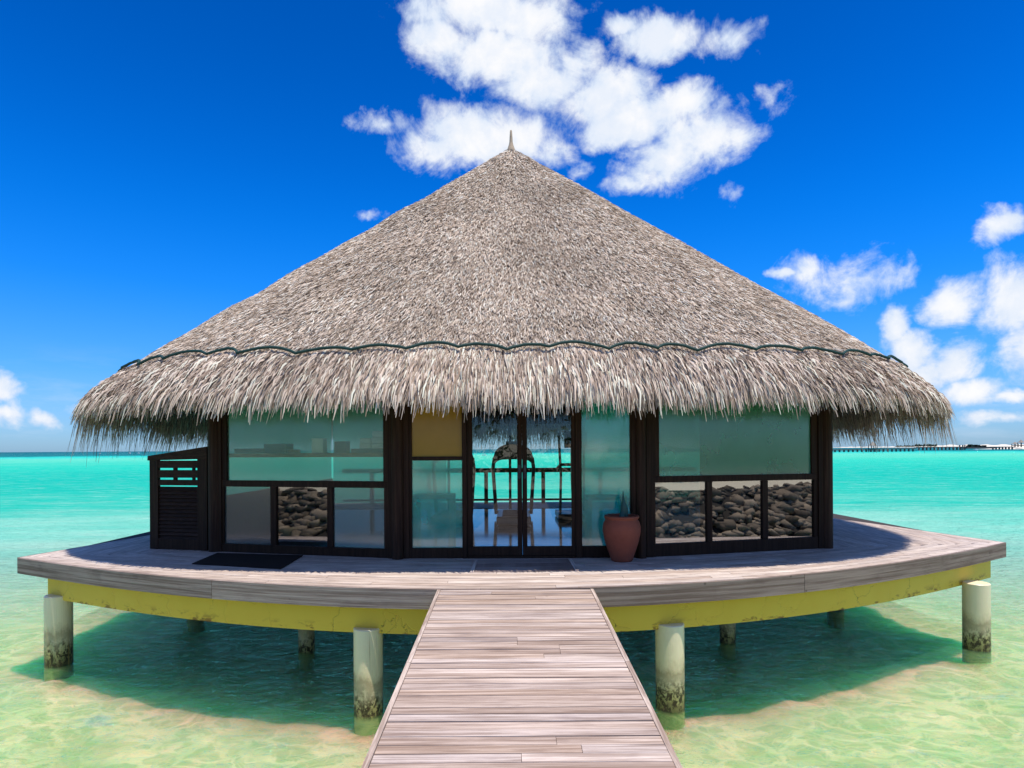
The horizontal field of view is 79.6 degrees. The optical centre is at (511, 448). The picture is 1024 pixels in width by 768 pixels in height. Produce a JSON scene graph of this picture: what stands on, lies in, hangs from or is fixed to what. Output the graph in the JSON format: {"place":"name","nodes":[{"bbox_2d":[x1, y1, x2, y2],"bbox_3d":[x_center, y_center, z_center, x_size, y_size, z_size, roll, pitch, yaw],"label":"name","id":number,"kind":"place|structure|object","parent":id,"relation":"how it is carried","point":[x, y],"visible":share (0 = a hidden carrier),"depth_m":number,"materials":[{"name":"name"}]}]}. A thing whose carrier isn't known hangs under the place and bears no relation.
{"place":"outdoors","nodes":[
{"label":"outdoors","id":0,"kind":"place"},
{"bbox_2d":[264,444,292,452],"bbox_3d":[-3.716,-0.011,9.787,0.390,0.147,0.220,0,0,14],"label":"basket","id":1,"kind":"object","parent":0,"point":[276,448],"visible":0.89,"depth_m":9.68,"materials":[{"name":"grey"}]},
{"bbox_2d":[287,449,299,452],"bbox_3d":[-3.418,0.035,9.632,0.171,0.054,0.100,0,0,14],"label":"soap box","id":2,"kind":"object","parent":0,"point":[293,451],"visible":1,"depth_m":9.59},
{"bbox_2d":[0,582,1023,767],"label":"sea bed","id":3,"kind":"object","parent":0,"point":[899,683],"visible":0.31,"depth_m":8.48,"materials":[{"name":"sand"}]},
{"bbox_2d":[0,447,1023,590],"bbox_3d":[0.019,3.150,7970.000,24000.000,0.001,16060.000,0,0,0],"label":"sea water","id":4,"kind":"structure","parent":0,"point":[52,501],"depth_m":49.70,"materials":[{"name":"teal liquid"}]},
{"bbox_2d":[17,501,1005,735],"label":"stilt deck","id":5,"kind":"structure","parent":4,"relation":"in","point":[368,602],"depth_m":8.03,"materials":[{"name":"yellow paint"}]},
{"bbox_2d":[147,446,207,550],"bbox_3d":[-5.412,0.797,9.976,1.123,1.668,0.080,0,0,13],"label":"louvred screen","id":6,"kind":"object","parent":5,"relation":"on","point":[178,518],"visible":0.89,"depth_m":9.95,"materials":[{"name":"black wood"}]},
{"bbox_2d":[192,553,302,568],"bbox_3d":[-3.845,1.614,8.902,1.687,0.013,1.021,0,0,10],"label":"door mat","id":7,"kind":"object","parent":5,"relation":"on","point":[273,561],"depth_m":8.86,"materials":[{"name":"rubber"}]},
{"bbox_2d":[342,467,629,503],"bbox_3d":[0.207,1.078,18.100,10.400,1.042,0.100,0,0,0],"label":"railing","id":8,"kind":"object","parent":5,"relation":"on","point":[485,471],"visible":0.71,"depth_m":18.05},
{"bbox_2d":[66,130,960,559],"bbox_3d":[0.030,-2.565,13.076,15.854,8.370,11.040,0,0,0],"label":"thatched hut","id":9,"kind":"object","parent":5,"relation":"on","point":[520,296],"visible":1,"depth_m":9.18,"materials":[{"name":"plant"}]},
{"bbox_2d":[222,404,387,557],"bbox_3d":[-3.213,0.245,9.435,2.872,2.750,0.085,0,0,14],"label":"window frame","id":10,"kind":"structure","parent":9,"relation":"in","point":[273,548],"depth_m":9.42,"materials":[{"name":"black wood"}]},
{"bbox_2d":[229,453,382,456],"bbox_3d":[-3.176,0.095,9.671,2.786,0.063,0.350,0,0,14],"label":"wall shelf","id":11,"kind":"object","parent":9,"relation":"attached to","point":[305,454],"depth_m":9.49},
{"bbox_2d":[234,448,263,452],"bbox_3d":[-4.154,0.027,9.883,0.538,0.071,0.240,0,0,14],"label":"tray","id":12,"kind":"object","parent":11,"relation":"on","point":[256,450],"visible":0.76,"depth_m":9.76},
{"bbox_2d":[312,438,326,452],"bbox_3d":[-2.990,-0.052,9.537,0.198,0.227,0.120,0,0,14],"label":"box","id":13,"kind":"object","parent":11,"relation":"on","point":[319,445],"visible":1,"depth_m":9.48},
{"bbox_2d":[334,441,349,452],"bbox_3d":[-2.614,-0.029,9.456,0.194,0.178,0.140,0,0,14],"label":"box","id":14,"kind":"object","parent":11,"relation":"on","point":[341,446],"visible":1,"depth_m":9.39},
{"bbox_2d":[351,448,382,452],"bbox_3d":[-2.155,0.026,9.406,0.549,0.068,0.260,0,0,14],"label":"tray","id":15,"kind":"object","parent":11,"relation":"on","point":[374,450],"visible":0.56,"depth_m":9.27,"materials":[{"name":"grey"}]},
{"bbox_2d":[359,443,372,447],"bbox_3d":[-2.201,-0.048,9.412,0.195,0.076,0.230,0,0,14],"label":"folded towel","id":16,"kind":"object","parent":15,"relation":"on","point":[365,445],"visible":0.74,"depth_m":9.30,"materials":[{"name":"white fabric"}]},
{"bbox_2d":[360,438,371,442],"bbox_3d":[-2.201,-0.127,9.411,0.178,0.079,0.230,0,0,14],"label":"folded towel","id":17,"kind":"object","parent":16,"relation":"on","point":[365,440],"visible":0.7,"depth_m":9.30,"materials":[{"name":"white fabric"}]},
{"bbox_2d":[372,443,382,447],"bbox_3d":[-1.998,-0.047,9.362,0.205,0.075,0.230,0,0,14],"label":"folded towel","id":18,"kind":"object","parent":15,"relation":"on","point":[377,445],"visible":0.49,"depth_m":9.25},
{"bbox_2d":[372,437,382,442],"bbox_3d":[-2.000,-0.134,9.362,0.201,0.094,0.230,0,0,14],"label":"folded towel","id":19,"kind":"object","parent":18,"relation":"on","point":[377,439],"visible":0.54,"depth_m":9.25,"materials":[{"name":"white fabric"}]},
{"bbox_2d":[372,431,382,436],"bbox_3d":[-2.000,-0.229,9.362,0.184,0.091,0.230,0,0,14],"label":"folded towel","id":20,"kind":"object","parent":19,"relation":"on","point":[377,433],"visible":0.64,"depth_m":9.25,"materials":[{"name":"white fabric"}]},
{"bbox_2d":[413,493,455,546],"bbox_3d":[-1.227,1.156,9.775,0.629,0.876,0.450,0,0,0],"label":"side table","id":21,"kind":"object","parent":9,"relation":"on","point":[418,497],"visible":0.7,"depth_m":9.55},
{"bbox_2d":[409,400,461,558],"bbox_3d":[-1.119,0.232,9.054,0.797,2.750,0.080,0,0,1],"label":"window frame","id":22,"kind":"structure","parent":9,"relation":"in","point":[436,436],"depth_m":9.05,"materials":[{"name":"yellow glass"}]},
{"bbox_2d":[430,457,475,524],"bbox_3d":[-1.346,0.703,13.525,1.024,1.750,1.650,0,0,0],"label":"treadmill","id":23,"kind":"object","parent":9,"relation":"on","point":[440,517],"visible":0.4,"depth_m":13.72,"materials":[{"name":"metal"}]},
{"bbox_2d":[467,404,522,555],"bbox_3d":[-0.256,0.374,9.009,0.808,2.385,0.122,0,0,0],"label":"door","id":24,"kind":"structure","parent":9,"relation":"in","point":[472,550],"depth_m":9.02,"materials":[{"name":"black wood"}]},
{"bbox_2d":[491,441,534,524],"bbox_3d":[0.032,0.695,13.525,1.024,1.750,1.650,0,0,0],"label":"treadmill","id":25,"kind":"object","parent":9,"relation":"on","point":[508,450],"visible":0.89,"depth_m":14.14,"materials":[{"name":"metal"}]},
{"bbox_2d":[522,399,575,555],"bbox_3d":[0.539,0.369,9.004,0.777,2.385,0.114,0,0,0],"label":"door","id":26,"kind":"structure","parent":9,"relation":"in","point":[527,550],"depth_m":9.01,"materials":[{"name":"black wood"}]},
{"bbox_2d":[555,431,586,519],"bbox_3d":[1.341,0.577,14.050,0.747,1.970,1.100,0,0,0],"label":"exercise machine","id":27,"kind":"object","parent":9,"relation":"on","point":[562,514],"visible":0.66,"depth_m":13.95,"materials":[{"name":"metal"}]},
{"bbox_2d":[585,494,626,544],"bbox_3d":[1.489,1.158,9.775,0.609,0.840,0.450,0,0,0],"label":"side table","id":28,"kind":"object","parent":9,"relation":"on","point":[589,498],"visible":0.53,"depth_m":9.55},
{"bbox_2d":[582,405,631,557],"bbox_3d":[1.388,0.216,9.028,0.735,2.750,0.080,0,0,1],"label":"window frame","id":29,"kind":"structure","parent":9,"relation":"in","point":[588,551],"depth_m":8.99,"materials":[{"name":"black wood"}]},
{"bbox_2d":[653,399,817,556],"bbox_3d":[3.434,0.204,9.396,2.840,2.750,0.085,0,0,-13],"label":"window frame","id":30,"kind":"structure","parent":9,"relation":"in","point":[749,483],"depth_m":9.38,"materials":[{"name":"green glass"}]},
{"bbox_2d":[470,558,578,572],"bbox_3d":[0.167,1.590,8.414,1.419,0.014,0.896,0,0,0],"label":"door mat","id":31,"kind":"object","parent":5,"relation":"on","point":[521,565],"visible":1,"depth_m":8.37,"materials":[{"name":"grey fabric"}]},
{"bbox_2d":[603,513,640,562],"bbox_3d":[1.560,1.264,8.738,0.536,0.652,0.536,0,0,0],"label":"plant pot","id":32,"kind":"object","parent":5,"relation":"on","point":[621,536],"visible":0.95,"depth_m":8.55,"materials":[{"name":"ceramic"}]},
{"bbox_2d":[619,492,627,516],"bbox_3d":[1.588,0.815,8.746,0.097,0.440,0.177,0,0,29],"label":"succulent plant","id":33,"kind":"object","parent":32,"relation":"in","point":[624,511],"visible":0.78,"depth_m":8.71,"materials":[{"name":"green plant"}]},
{"bbox_2d":[361,589,682,767],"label":"boardwalk","id":34,"kind":"structure","parent":4,"relation":"in","point":[518,679],"depth_m":4.33,"materials":[{"name":"wood"}]},
{"bbox_2d":[833,448,916,451],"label":"jetty","id":35,"kind":"object","parent":4,"relation":"in","point":[878,450],"visible":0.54,"depth_m":381.53,"materials":[{"name":"wood"}]},
{"bbox_2d":[868,441,877,451],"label":"beach pavilion","id":36,"kind":"structure","parent":35,"relation":"on","point":[872,444],"depth_m":370.53,"materials":[{"name":"white"}]},
{"bbox_2d":[916,447,961,449],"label":"jetty","id":37,"kind":"object","parent":4,"relation":"in","point":[937,448],"visible":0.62,"depth_m":524.28,"materials":[{"name":"wood"}]},
{"bbox_2d":[959,444,994,449],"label":"landing stage","id":38,"kind":"object","parent":4,"relation":"in","point":[968,446],"visible":0.96,"depth_m":524.00,"materials":[{"name":"grey wood"}]},
{"bbox_2d":[0,0,1023,451],"label":"sky","id":39,"kind":"structure","parent":0,"point":[164,164],"materials":[{"name":"blue"}]},
{"bbox_2d":[833,446,893,447],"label":"sandbank","id":40,"kind":"structure","parent":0,"point":[859,447],"depth_m":2588.92,"materials":[{"name":"white sand"}]},
{"bbox_2d":[919,444,1023,446],"bbox_3d":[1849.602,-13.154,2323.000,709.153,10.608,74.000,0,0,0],"label":"sandbank","id":41,"kind":"structure","parent":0,"point":[1003,445],"depth_m":2293.54,"materials":[{"name":"white sand"}]},
{"bbox_2d":[915,444,936,446],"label":"island trees","id":42,"kind":"object","parent":41,"relation":"on","point":[930,445],"visible":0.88,"depth_m":2280.38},
{"bbox_2d":[990,446,1023,448],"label":"sandbank","id":43,"kind":"structure","parent":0,"point":[1020,447],"depth_m":600.14,"materials":[{"name":"white sand"}]}
]}

